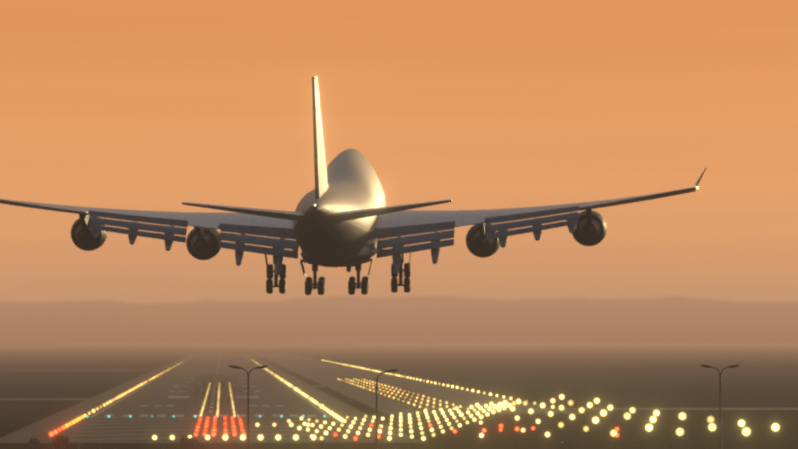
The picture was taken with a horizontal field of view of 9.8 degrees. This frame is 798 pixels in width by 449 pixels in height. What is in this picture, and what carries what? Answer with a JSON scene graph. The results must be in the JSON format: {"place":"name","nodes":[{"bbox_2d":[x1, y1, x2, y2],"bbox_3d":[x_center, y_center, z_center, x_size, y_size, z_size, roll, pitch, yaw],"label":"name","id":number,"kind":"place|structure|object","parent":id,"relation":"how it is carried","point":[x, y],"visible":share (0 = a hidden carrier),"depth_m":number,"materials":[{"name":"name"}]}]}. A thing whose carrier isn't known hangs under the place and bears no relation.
{"place":"outdoors","nodes":[
{"label":"outdoors","id":0,"kind":"place"},
{"bbox_2d":[0,335,436,346],"bbox_3d":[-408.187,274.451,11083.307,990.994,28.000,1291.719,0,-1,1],"label":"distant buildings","id":1,"kind":"structure","parent":0,"point":[429,340],"depth_m":10878.23,"materials":[{"name":"grey"}]},
{"bbox_2d":[0,76,705,294],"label":"aircraft","id":2,"kind":"object","parent":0,"point":[342,215],"visible":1,"depth_m":409.15,"materials":[{"name":"paint"}]},
{"bbox_2d":[27,434,704,448],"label":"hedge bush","id":3,"kind":"object","parent":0,"point":[63,441],"visible":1,"depth_m":615.98,"materials":[{"name":"green plant"}]},
{"bbox_2d":[0,343,797,448],"bbox_3d":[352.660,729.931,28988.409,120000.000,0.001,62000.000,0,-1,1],"label":"ground","id":4,"kind":"structure","parent":0,"point":[655,375],"depth_m":1664.37,"materials":[{"name":"brown plant"}]},
{"bbox_2d":[229,365,267,448],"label":"street lamp","id":5,"kind":"object","parent":4,"relation":"on","point":[238,367],"visible":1,"depth_m":549.55,"materials":[{"name":"grey metal"}]},
{"bbox_2d":[375,369,398,448],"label":"street lamp","id":6,"kind":"object","parent":4,"relation":"on","point":[376,423],"visible":1,"depth_m":496.37,"materials":[{"name":"grey metal"}]},
{"bbox_2d":[154,409,775,444],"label":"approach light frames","id":7,"kind":"structure","parent":4,"relation":"on","point":[382,422],"depth_m":816.28,"materials":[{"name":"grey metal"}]},
{"bbox_2d":[701,364,739,448],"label":"street lamp","id":8,"kind":"object","parent":4,"relation":"on","point":[720,437],"visible":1,"depth_m":548.85,"materials":[{"name":"grey metal"}]},
{"bbox_2d":[0,307,797,342],"bbox_3d":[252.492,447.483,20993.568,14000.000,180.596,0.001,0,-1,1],"label":"hill","id":9,"kind":"structure","parent":0,"point":[554,325],"depth_m":20995.44,"materials":[{"name":"brown"}]},
{"bbox_2d":[0,353,797,442],"bbox_3d":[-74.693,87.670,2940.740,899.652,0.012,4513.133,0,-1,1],"label":"runway pavement","id":10,"kind":"structure","parent":0,"point":[199,368],"depth_m":1113.60,"materials":[{"name":"grey asphalt"}]},
{"bbox_2d":[195,377,232,396],"bbox_3d":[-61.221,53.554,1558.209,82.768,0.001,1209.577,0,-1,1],"label":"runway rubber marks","id":11,"kind":"object","parent":10,"relation":"on","point":[222,384],"visible":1,"depth_m":1550.31},
{"bbox_2d":[78,354,483,439],"bbox_3d":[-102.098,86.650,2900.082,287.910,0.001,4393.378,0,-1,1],"label":"runway markings","id":12,"kind":"object","parent":10,"relation":"on","point":[211,411],"visible":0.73,"depth_m":948.78,"materials":[{"name":"white paint"}]},
{"bbox_2d":[49,359,779,440],"bbox_3d":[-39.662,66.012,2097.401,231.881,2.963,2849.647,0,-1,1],"label":"runway lights","id":13,"kind":"object","parent":10,"relation":"on","point":[679,431],"visible":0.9,"depth_m":865.89},
{"bbox_2d":[0,295,797,314],"bbox_3d":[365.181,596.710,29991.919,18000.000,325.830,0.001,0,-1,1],"label":"hill","id":14,"kind":"structure","parent":0,"point":[374,305],"depth_m":29998.82,"materials":[{"name":"brown"}]},
{"bbox_2d":[0,0,797,303],"label":"sky","id":15,"kind":"structure","parent":0,"point":[145,105],"materials":[{"name":"orange"}]}
]}

